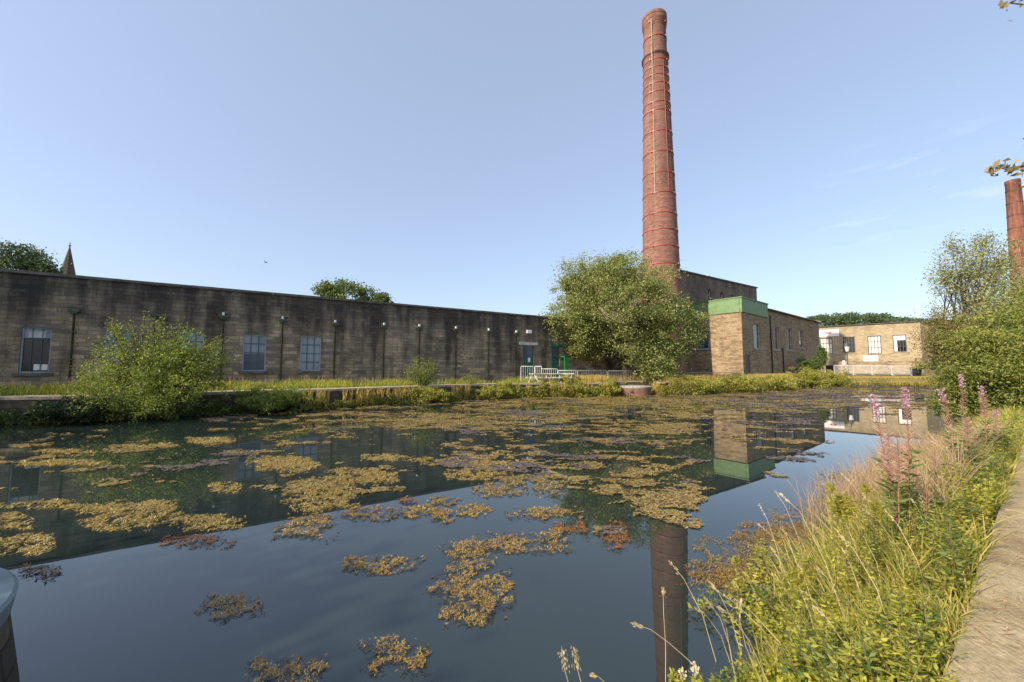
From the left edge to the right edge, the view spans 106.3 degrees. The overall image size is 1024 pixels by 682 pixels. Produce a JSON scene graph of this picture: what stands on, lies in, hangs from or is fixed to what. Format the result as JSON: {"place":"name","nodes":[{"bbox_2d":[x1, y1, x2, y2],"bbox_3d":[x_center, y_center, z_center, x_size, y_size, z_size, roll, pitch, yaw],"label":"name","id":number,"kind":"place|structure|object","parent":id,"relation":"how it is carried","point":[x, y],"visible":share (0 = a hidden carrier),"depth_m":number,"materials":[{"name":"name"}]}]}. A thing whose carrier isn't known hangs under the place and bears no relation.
{"place":"outdoors","nodes":[
{"label":"outdoors","id":0,"kind":"place"},
{"bbox_2d":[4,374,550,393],"bbox_3d":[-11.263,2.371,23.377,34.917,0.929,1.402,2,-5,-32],"label":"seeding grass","id":1,"kind":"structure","parent":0,"point":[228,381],"depth_m":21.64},
{"bbox_2d":[0,373,639,395],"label":"grass","id":2,"kind":"structure","parent":0,"point":[241,385],"depth_m":21.89,"materials":[{"name":"plant"}]},
{"bbox_2d":[0,381,667,396],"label":"footpath","id":3,"kind":"structure","parent":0,"point":[250,390],"depth_m":20.77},
{"bbox_2d":[0,386,982,681],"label":"water","id":4,"kind":"structure","parent":0,"point":[116,606],"depth_m":4.68,"materials":[{"name":"liquid"}]},
{"bbox_2d":[18,562,62,580],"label":"water plant","id":5,"kind":"object","parent":4,"relation":"on","point":[35,570],"visible":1,"depth_m":4.12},
{"bbox_2d":[159,534,236,548],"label":"water plant","id":6,"kind":"object","parent":4,"relation":"on","point":[202,537],"visible":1,"depth_m":4.86,"materials":[{"name":"plant"}]},
{"bbox_2d":[193,591,265,620],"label":"water plant","id":7,"kind":"object","parent":4,"relation":"on","point":[227,606],"visible":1,"depth_m":3.53,"materials":[{"name":"plant"}]},
{"bbox_2d":[0,436,512,555],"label":"scattered pondweed","id":8,"kind":"object","parent":4,"relation":"on","point":[276,464],"visible":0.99,"depth_m":6.41,"materials":[{"name":"plant"}]},
{"bbox_2d":[243,653,330,681],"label":"water plant","id":9,"kind":"object","parent":4,"relation":"on","point":[277,665],"visible":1,"depth_m":2.79,"materials":[{"name":"plant"}]},
{"bbox_2d":[271,511,339,541],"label":"water plant","id":10,"kind":"object","parent":4,"relation":"on","point":[318,519],"visible":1,"depth_m":5.34,"materials":[{"name":"plant"}]},
{"bbox_2d":[342,504,398,520],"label":"water plant","id":11,"kind":"object","parent":4,"relation":"on","point":[369,513],"visible":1,"depth_m":5.76,"materials":[{"name":"plant"}]},
{"bbox_2d":[342,553,424,574],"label":"water plant","id":12,"kind":"object","parent":4,"relation":"on","point":[376,563],"visible":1,"depth_m":4.28,"materials":[{"name":"plant"}]},
{"bbox_2d":[359,634,431,677],"bbox_3d":[-0.908,2.382,2.936,0.660,0.054,0.441,0,-4,0],"label":"water plant","id":13,"kind":"object","parent":4,"relation":"on","point":[421,662],"visible":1,"depth_m":2.92,"materials":[{"name":"plant"}]},
{"bbox_2d":[395,503,445,517],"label":"water plant","id":14,"kind":"object","parent":4,"relation":"on","point":[418,509],"visible":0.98,"depth_m":5.88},
{"bbox_2d":[439,538,488,559],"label":"water plant","id":15,"kind":"object","parent":4,"relation":"on","point":[466,550],"visible":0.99,"depth_m":4.62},
{"bbox_2d":[0,386,938,534],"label":"floating pondweed","id":16,"kind":"object","parent":4,"relation":"on","point":[649,498],"visible":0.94,"depth_m":12.97,"materials":[{"name":"plant"}]},
{"bbox_2d":[422,554,516,628],"bbox_3d":[-0.417,2.443,3.841,0.933,0.064,1.227,0,-4,0],"label":"water plant","id":17,"kind":"object","parent":4,"relation":"on","point":[483,592],"visible":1,"depth_m":3.76,"materials":[{"name":"plant"}]},
{"bbox_2d":[455,503,491,516],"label":"water plant","id":18,"kind":"object","parent":4,"relation":"on","point":[475,508],"visible":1,"depth_m":5.90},
{"bbox_2d":[467,480,527,497],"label":"water plant","id":19,"kind":"object","parent":4,"relation":"on","point":[497,492],"visible":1,"depth_m":6.90,"materials":[{"name":"plant"}]},
{"bbox_2d":[470,531,541,553],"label":"water plant","id":20,"kind":"object","parent":4,"relation":"on","point":[511,542],"visible":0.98,"depth_m":4.77,"materials":[{"name":"plant"}]},
{"bbox_2d":[504,505,587,520],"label":"water plant","id":21,"kind":"object","parent":4,"relation":"on","point":[558,511],"visible":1,"depth_m":5.79,"materials":[{"name":"plant"}]},
{"bbox_2d":[532,479,566,497],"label":"water plant","id":22,"kind":"object","parent":4,"relation":"on","point":[551,487],"visible":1,"depth_m":7.02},
{"bbox_2d":[533,527,573,552],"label":"water plant","id":23,"kind":"object","parent":4,"relation":"on","point":[551,534],"visible":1,"depth_m":4.87,"materials":[{"name":"plant"}]},
{"bbox_2d":[601,520,630,550],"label":"water plant","id":24,"kind":"object","parent":4,"relation":"on","point":[615,539],"visible":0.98,"depth_m":4.94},
{"bbox_2d":[680,470,852,628],"bbox_3d":[4.719,2.581,5.628,7.456,0.038,1.800,3,-5,-38],"label":"bankside pondweed","id":25,"kind":"object","parent":4,"relation":"on","point":[723,575],"visible":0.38,"depth_m":4.61,"materials":[{"name":"brown plant"}]},
{"bbox_2d":[1,373,997,681],"bbox_3d":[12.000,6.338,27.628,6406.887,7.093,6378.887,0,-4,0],"label":"ground","id":26,"kind":"structure","parent":0,"point":[901,375],"depth_m":46.47,"materials":[{"name":"soil"}]},
{"bbox_2d":[0,567,19,681],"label":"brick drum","id":27,"kind":"object","parent":26,"relation":"on","point":[9,586],"visible":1,"depth_m":2.54,"materials":[{"name":"stone"}]},
{"bbox_2d":[0,238,71,274],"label":"distant tree","id":28,"kind":"object","parent":26,"relation":"on","point":[29,259],"visible":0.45,"depth_m":59.92,"materials":[{"name":"green plant"}]},
{"bbox_2d":[2,392,133,423],"bbox_3d":[-17.136,2.654,15.264,3.154,1.261,3.166,-1,-4,20],"label":"bank bush","id":29,"kind":"object","parent":26,"relation":"on","point":[45,410],"visible":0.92,"depth_m":14.74,"materials":[{"name":"green plant"}]},
{"bbox_2d":[62,243,75,274],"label":"church spire","id":30,"kind":"structure","parent":26,"relation":"on","point":[68,260],"depth_m":96.19,"materials":[{"name":"stone"}]},
{"bbox_2d":[50,311,238,422],"bbox_3d":[-15.829,0.920,16.450,7.340,4.867,5.025,1,-4,-20],"label":"willow bush","id":31,"kind":"object","parent":26,"relation":"on","point":[165,371],"visible":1,"depth_m":16.11,"materials":[{"name":"green plant"}]},
{"bbox_2d":[205,384,327,413],"bbox_3d":[-11.806,2.816,18.891,4.768,1.469,3.748,0,-4,0],"label":"bank bush","id":32,"kind":"object","parent":26,"relation":"on","point":[271,402],"visible":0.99,"depth_m":18.36,"materials":[{"name":"green plant"}]},
{"bbox_2d":[0,268,658,393],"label":"weaving shed","id":33,"kind":"structure","parent":26,"relation":"on","point":[50,323],"depth_m":22.51,"materials":[{"name":"stone"}]},
{"bbox_2d":[11,327,52,375],"bbox_3d":[-21.887,0.486,17.712,1.258,2.221,0.724,1,-4,-19],"label":"window","id":34,"kind":"structure","parent":33,"relation":"in","point":[33,350],"depth_m":17.64,"materials":[{"name":"glass"}]},
{"bbox_2d":[97,330,130,373],"bbox_3d":[-19.605,0.567,19.126,1.255,2.167,0.723,1,-4,-19],"label":"window","id":35,"kind":"structure","parent":33,"relation":"in","point":[106,337],"depth_m":19.01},
{"bbox_2d":[179,331,204,366],"bbox_3d":[-17.202,0.551,20.593,0.931,2.084,0.609,0,-4,0],"label":"window","id":36,"kind":"structure","parent":33,"relation":"in","point":[200,338],"depth_m":20.72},
{"bbox_2d":[238,334,267,373],"bbox_3d":[-14.763,0.747,22.003,1.365,2.228,0.857,0,-4,-5],"label":"window","id":37,"kind":"structure","parent":33,"relation":"in","point":[254,346],"depth_m":22.06,"materials":[{"name":"glass"}]},
{"bbox_2d":[297,336,322,372],"bbox_3d":[-12.330,0.832,23.511,1.382,2.254,0.867,0,-4,-5],"label":"window","id":38,"kind":"structure","parent":33,"relation":"in","point":[310,347],"depth_m":23.58,"materials":[{"name":"glass"}]},
{"bbox_2d":[523,345,532,376],"bbox_3d":[1.312,1.739,32.025,1.095,2.751,0.110,2,-5,-32],"label":"door","id":39,"kind":"structure","parent":33,"relation":"in","point":[527,349],"depth_m":32.04,"materials":[{"name":"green paint"}]},
{"bbox_2d":[552,347,558,376],"bbox_3d":[3.744,1.882,33.528,0.847,2.671,0.110,2,-5,-32],"label":"door","id":40,"kind":"structure","parent":33,"relation":"in","point":[555,350],"depth_m":33.57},
{"bbox_2d":[0,382,668,423],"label":"retaining wall","id":41,"kind":"structure","parent":26,"relation":"on","point":[18,405],"depth_m":18.87,"materials":[{"name":"stone"}]},
{"bbox_2d":[0,381,670,399],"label":"edging kerb","id":42,"kind":"structure","parent":41,"relation":"on","point":[60,397],"depth_m":20.82,"materials":[{"name":"stone"}]},
{"bbox_2d":[310,277,395,302],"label":"distant tree","id":43,"kind":"object","parent":26,"relation":"on","point":[339,289],"visible":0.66,"depth_m":74.05,"materials":[{"name":"green plant"}]},
{"bbox_2d":[401,355,442,385],"bbox_3d":[-5.758,2.031,24.761,2.700,2.318,2.546,-3,-5,34],"label":"willow sapling","id":44,"kind":"object","parent":26,"relation":"on","point":[424,379],"visible":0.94,"depth_m":24.48,"materials":[{"name":"green plant"}]},
{"bbox_2d":[415,385,450,403],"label":"bank bush","id":45,"kind":"object","parent":26,"relation":"on","point":[434,394],"visible":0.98,"depth_m":23.39,"materials":[{"name":"green plant"}]},
{"bbox_2d":[0,373,944,424],"bbox_3d":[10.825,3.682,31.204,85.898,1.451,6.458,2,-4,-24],"label":"grass bank","id":46,"kind":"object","parent":26,"relation":"on","point":[363,403],"visible":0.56,"depth_m":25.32,"materials":[{"name":"green plant"}]},
{"bbox_2d":[470,381,512,400],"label":"bank bush","id":47,"kind":"object","parent":26,"relation":"on","point":[490,391],"visible":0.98,"depth_m":26.05,"materials":[{"name":"green plant"}]},
{"bbox_2d":[549,374,589,396],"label":"bank bush","id":48,"kind":"object","parent":26,"relation":"on","point":[579,387],"visible":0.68,"depth_m":28.80,"materials":[{"name":"green plant"}]},
{"bbox_2d":[590,379,624,396],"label":"bank bush","id":49,"kind":"object","parent":26,"relation":"on","point":[613,388],"visible":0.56,"depth_m":29.25,"materials":[{"name":"green plant"}]},
{"bbox_2d":[538,247,722,385],"bbox_3d":[10.076,-1.936,34.872,15.976,13.314,11.932,-2,-4,27],"label":"round tree","id":50,"kind":"object","parent":26,"relation":"on","point":[610,277],"visible":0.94,"depth_m":33.32,"materials":[{"name":"green plant"}]},
{"bbox_2d":[620,385,651,395],"bbox_3d":[10.000,4.487,31.064,2.480,1.735,2.480,0,-4,0],"label":"brick drum","id":51,"kind":"object","parent":26,"relation":"on","point":[638,390],"visible":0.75,"depth_m":30.07,"materials":[{"name":"brick"}]},
{"bbox_2d":[566,266,757,323],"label":"engine hall","id":52,"kind":"structure","parent":26,"relation":"on","point":[700,287],"depth_m":56.44,"materials":[{"name":"stone"}]},
{"bbox_2d":[642,8,685,374],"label":"mill chimney","id":53,"kind":"object","parent":26,"relation":"on","point":[660,232],"visible":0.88,"depth_m":45.46,"materials":[{"name":"brick"}]},
{"bbox_2d":[667,661,702,681],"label":"meadowsweet","id":54,"kind":"object","parent":26,"relation":"on","point":[679,677],"visible":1,"depth_m":1.80,"materials":[{"name":"white plant"}]},
{"bbox_2d":[681,373,726,394],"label":"bank bush","id":55,"kind":"object","parent":26,"relation":"on","point":[708,387],"visible":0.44,"depth_m":31.59,"materials":[{"name":"green plant"}]},
{"bbox_2d":[731,555,742,668],"bbox_3d":[1.545,1.915,2.624,0.082,0.864,0.076,0,-4,0],"label":"goldenrod","id":56,"kind":"object","parent":26,"relation":"on","point":[735,561],"visible":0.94,"depth_m":2.63,"materials":[{"name":"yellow plant"}]},
{"bbox_2d":[713,372,763,392],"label":"bank bush","id":57,"kind":"object","parent":26,"relation":"on","point":[745,381],"visible":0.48,"depth_m":33.17,"materials":[{"name":"green plant"}]},
{"bbox_2d":[683,296,821,374],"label":"engine house annexe","id":58,"kind":"structure","parent":26,"relation":"on","point":[755,336],"depth_m":47.66,"materials":[{"name":"brick"}]},
{"bbox_2d":[760,618,790,653],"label":"nettle plant","id":59,"kind":"object","parent":26,"relation":"on","point":[774,631],"visible":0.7,"depth_m":2.76,"materials":[{"name":"green plant"}]},
{"bbox_2d":[761,373,803,390],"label":"bank bush","id":60,"kind":"object","parent":26,"relation":"on","point":[784,382],"visible":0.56,"depth_m":36.64,"materials":[{"name":"green plant"}]},
{"bbox_2d":[785,566,808,632],"bbox_3d":[1.999,1.891,2.673,0.135,0.607,0.133,-2,-4,25],"label":"goldenrod","id":61,"kind":"object","parent":26,"relation":"on","point":[797,580],"visible":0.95,"depth_m":2.68,"materials":[{"name":"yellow plant"}]},
{"bbox_2d":[785,365,835,388],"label":"bank bush","id":62,"kind":"object","parent":26,"relation":"on","point":[809,377],"visible":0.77,"depth_m":40.43,"materials":[{"name":"green plant"}]},
{"bbox_2d":[799,356,824,371],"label":"clipped hedge","id":63,"kind":"object","parent":26,"relation":"on","point":[815,363],"visible":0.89,"depth_m":51.49,"materials":[{"name":"green plant"}]},
{"bbox_2d":[815,345,828,371],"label":"slim conifer","id":64,"kind":"object","parent":26,"relation":"on","point":[822,353],"visible":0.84,"depth_m":53.26,"materials":[{"name":"green plant"}]},
{"bbox_2d":[669,420,993,660],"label":"dry stems","id":65,"kind":"object","parent":26,"relation":"on","point":[826,577],"visible":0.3,"depth_m":2.99,"materials":[{"name":"plant"}]},
{"bbox_2d":[670,419,993,617],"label":"dry seed heads","id":66,"kind":"object","parent":65,"relation":"attached to","point":[857,560],"visible":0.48,"depth_m":3.23,"materials":[{"name":"plant"}]},
{"bbox_2d":[809,369,855,386],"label":"bank bush","id":67,"kind":"object","parent":26,"relation":"on","point":[838,382],"visible":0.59,"depth_m":43.20,"materials":[{"name":"green plant"}]},
{"bbox_2d":[825,482,842,611],"bbox_3d":[2.351,1.575,2.798,0.078,1.071,0.079,0,-4,0],"label":"goldenrod","id":68,"kind":"object","parent":26,"relation":"on","point":[831,488],"visible":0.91,"depth_m":2.81,"materials":[{"name":"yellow plant"}]},
{"bbox_2d":[826,491,858,600],"bbox_3d":[2.512,1.629,2.888,0.194,0.954,0.201,0,-4,0],"label":"goldenrod","id":69,"kind":"object","parent":26,"relation":"on","point":[841,511],"visible":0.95,"depth_m":2.90,"materials":[{"name":"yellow plant"}]},
{"bbox_2d":[686,428,1020,681],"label":"herb","id":70,"kind":"object","parent":26,"relation":"on","point":[873,656],"depth_m":2.63,"materials":[{"name":"plant"}]},
{"bbox_2d":[837,567,891,609],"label":"nettle plant","id":71,"kind":"object","parent":26,"relation":"on","point":[871,589],"visible":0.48,"depth_m":2.78,"materials":[{"name":"green plant"}]},
{"bbox_2d":[708,404,1023,681],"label":"ground cover","id":72,"kind":"object","parent":26,"relation":"on","point":[745,677],"visible":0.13,"depth_m":2.65,"materials":[{"name":"green plant"}]},
{"bbox_2d":[860,483,875,584],"bbox_3d":[2.789,1.589,2.999,0.080,0.946,0.087,0,-4,0],"label":"goldenrod","id":73,"kind":"object","parent":26,"relation":"on","point":[866,488],"visible":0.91,"depth_m":3.01,"materials":[{"name":"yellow plant"}]},
{"bbox_2d":[719,400,1023,681],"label":"bank grass","id":74,"kind":"structure","parent":26,"relation":"on","point":[950,610],"depth_m":3.15,"materials":[{"name":"plant"}]},
{"bbox_2d":[833,361,914,372],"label":"boundary wall","id":75,"kind":"structure","parent":26,"relation":"on","point":[893,364],"depth_m":69.69,"materials":[{"name":"stone"}]},
{"bbox_2d":[858,540,894,576],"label":"nettle plant","id":76,"kind":"object","parent":26,"relation":"on","point":[878,559],"visible":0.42,"depth_m":3.08,"materials":[{"name":"green plant"}]},
{"bbox_2d":[868,501,887,566],"bbox_3d":[2.960,1.676,3.091,0.130,0.751,0.127,-3,-5,36],"label":"goldenrod","id":77,"kind":"object","parent":26,"relation":"on","point":[877,513],"visible":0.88,"depth_m":3.10,"materials":[{"name":"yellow plant"}]},
{"bbox_2d":[819,321,950,372],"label":"sandstone building","id":78,"kind":"structure","parent":26,"relation":"on","point":[883,341],"depth_m":73.49,"materials":[{"name":"sandstone"},{"name":"glass"},{"name":"white paint"}]},
{"bbox_2d":[820,338,833,354],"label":"window","id":79,"kind":"structure","parent":78,"relation":"in","point":[826,342],"depth_m":78.63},
{"bbox_2d":[842,337,855,353],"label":"window","id":80,"kind":"structure","parent":78,"relation":"in","point":[851,340],"depth_m":76.24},
{"bbox_2d":[867,336,882,353],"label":"window","id":81,"kind":"structure","parent":78,"relation":"in","point":[874,342],"depth_m":73.75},
{"bbox_2d":[893,335,906,352],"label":"window","id":82,"kind":"structure","parent":78,"relation":"in","point":[902,348],"depth_m":71.24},
{"bbox_2d":[867,394,905,534],"bbox_3d":[3.538,1.306,3.619,0.282,1.630,0.241,0,-4,0],"label":"willowherb","id":83,"kind":"object","parent":26,"relation":"on","point":[876,410],"visible":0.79,"depth_m":3.63,"materials":[{"name":"pink plant"}]},
{"bbox_2d":[774,412,1006,541],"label":"pink grass","id":84,"kind":"structure","parent":26,"relation":"on","point":[871,472],"depth_m":5.33,"materials":[{"name":"plant"}]},
{"bbox_2d":[877,436,908,520],"bbox_3d":[3.777,1.547,3.800,0.280,1.220,0.216,4,-5,-42],"label":"willowherb","id":85,"kind":"object","parent":26,"relation":"on","point":[890,481],"visible":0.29,"depth_m":3.81,"materials":[{"name":"pink plant"}]},
{"bbox_2d":[875,418,913,540],"bbox_3d":[3.490,1.398,3.508,0.256,1.358,0.232,-3,-5,41],"label":"willowherb","id":86,"kind":"object","parent":26,"relation":"on","point":[888,467],"visible":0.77,"depth_m":3.54,"materials":[{"name":"pink plant"}]},
{"bbox_2d":[881,430,913,548],"bbox_3d":[3.453,1.422,3.436,0.245,1.249,0.239,0,-4,0],"label":"willowherb","id":87,"kind":"object","parent":26,"relation":"on","point":[898,468],"visible":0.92,"depth_m":3.44,"materials":[{"name":"pink plant"}]},
{"bbox_2d":[859,508,939,542],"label":"leafy herb","id":88,"kind":"object","parent":26,"relation":"on","point":[894,526],"visible":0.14,"depth_m":3.58,"materials":[{"name":"green plant"}]},
{"bbox_2d":[894,387,925,526],"bbox_3d":[3.854,1.257,3.733,0.273,1.628,0.232,0,-4,0],"label":"willowherb","id":89,"kind":"object","parent":26,"relation":"on","point":[913,466],"visible":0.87,"depth_m":3.74,"materials":[{"name":"pink plant"}]},
{"bbox_2d":[882,605,941,647],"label":"nettle plant","id":90,"kind":"object","parent":26,"relation":"on","point":[919,620],"visible":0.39,"depth_m":2.28,"materials":[{"name":"green plant"}]},
{"bbox_2d":[900,490,981,525],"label":"leafy herb","id":91,"kind":"object","parent":26,"relation":"on","point":[940,504],"visible":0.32,"depth_m":3.72,"materials":[{"name":"green plant"}]},
{"bbox_2d":[900,299,993,385],"bbox_3d":[23.532,0.617,20.451,4.591,6.010,4.512,0,-4,0],"label":"bronze bush","id":92,"kind":"object","parent":26,"relation":"on","point":[940,322],"visible":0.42,"depth_m":20.64,"materials":[{"name":"green plant"}]},
{"bbox_2d":[934,388,963,468],"bbox_3d":[5.856,1.381,5.122,0.286,1.517,0.266,0,-4,0],"label":"willowherb","id":93,"kind":"object","parent":26,"relation":"on","point":[944,406],"visible":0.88,"depth_m":5.12,"materials":[{"name":"pink plant"}]},
{"bbox_2d":[923,459,989,491],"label":"leafy herb","id":94,"kind":"object","parent":26,"relation":"on","point":[965,472],"visible":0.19,"depth_m":4.65,"materials":[{"name":"green plant"}]},
{"bbox_2d":[917,358,1000,427],"bbox_3d":[16.174,1.826,13.679,2.384,2.693,2.441,-3,-5,38],"label":"leafy bush","id":95,"kind":"object","parent":26,"relation":"on","point":[955,407],"visible":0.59,"depth_m":13.83,"materials":[{"name":"green plant"}]},
{"bbox_2d":[952,373,974,453],"bbox_3d":[6.979,1.346,5.939,0.252,1.706,0.249,0,-4,0],"label":"willowherb","id":96,"kind":"object","parent":26,"relation":"on","point":[960,385],"visible":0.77,"depth_m":5.95,"materials":[{"name":"pink plant"}]},
{"bbox_2d":[912,306,1023,418],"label":"leafy bush","id":97,"kind":"object","parent":26,"relation":"on","point":[1000,366],"visible":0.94,"depth_m":13.01,"materials":[{"name":"green plant"}]},
{"bbox_2d":[959,416,978,457],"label":"willowherb","id":98,"kind":"object","parent":26,"relation":"on","point":[965,420],"visible":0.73,"depth_m":5.53,"materials":[{"name":"pink plant"}]},
{"bbox_2d":[915,228,1023,395],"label":"birch tree","id":99,"kind":"object","parent":26,"relation":"on","point":[999,266],"visible":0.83,"depth_m":24.12,"materials":[{"name":"green plant"}]},
{"bbox_2d":[945,440,1005,476],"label":"leafy herb","id":100,"kind":"object","parent":26,"relation":"on","point":[968,453],"visible":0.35,"depth_m":5.13,"materials":[{"name":"green plant"}]},
{"bbox_2d":[941,269,1023,349],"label":"tall bush","id":101,"kind":"object","parent":26,"relation":"on","point":[1003,305],"visible":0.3,"depth_m":19.83,"materials":[{"name":"green plant"}]},
{"bbox_2d":[944,445,1023,681],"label":"kerb","id":102,"kind":"structure","parent":26,"relation":"on","point":[1000,662],"depth_m":2.46,"materials":[{"name":"stone"}]},
{"bbox_2d":[942,464,1023,674],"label":"cut straw","id":103,"kind":"object","parent":102,"relation":"on","point":[988,598],"visible":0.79,"depth_m":2.62,"materials":[{"name":"beige plant"}]},
{"bbox_2d":[976,386,995,452],"bbox_3d":[7.543,1.413,6.120,0.222,1.422,0.240,2,-5,-30],"label":"willowherb","id":104,"kind":"object","parent":26,"relation":"on","point":[984,412],"visible":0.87,"depth_m":6.12,"materials":[{"name":"pink plant"}]},
{"bbox_2d":[963,269,1023,363],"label":"leafy bush","id":105,"kind":"object","parent":26,"relation":"on","point":[1015,309],"visible":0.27,"depth_m":16.80,"materials":[{"name":"green plant"}]},
{"bbox_2d":[970,427,1020,458],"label":"leafy herb","id":106,"kind":"object","parent":26,"relation":"on","point":[1005,437],"visible":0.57,"depth_m":6.22,"materials":[{"name":"green plant"}]},
{"bbox_2d":[983,0,1023,191],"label":"overhanging tree","id":107,"kind":"object","parent":26,"relation":"on","point":[1008,169],"visible":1,"depth_m":5.70,"materials":[{"name":"green plant"}]},
{"bbox_2d":[1004,178,1023,297],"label":"distant chimney","id":108,"kind":"object","parent":26,"relation":"on","point":[1014,205],"visible":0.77,"depth_m":79.32,"materials":[{"name":"brick"}]},
{"bbox_2d":[0,0,1023,323],"label":"sky","id":109,"kind":"structure","parent":0,"point":[437,153],"materials":[{"name":"blue"}]},
{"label":"hill","id":110,"kind":"structure","parent":0,"visible":0},
{"bbox_2d":[806,311,948,325],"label":"distant woodland","id":111,"kind":"object","parent":110,"relation":"on","point":[851,318],"visible":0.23,"depth_m":232.00,"materials":[{"name":"plant"}]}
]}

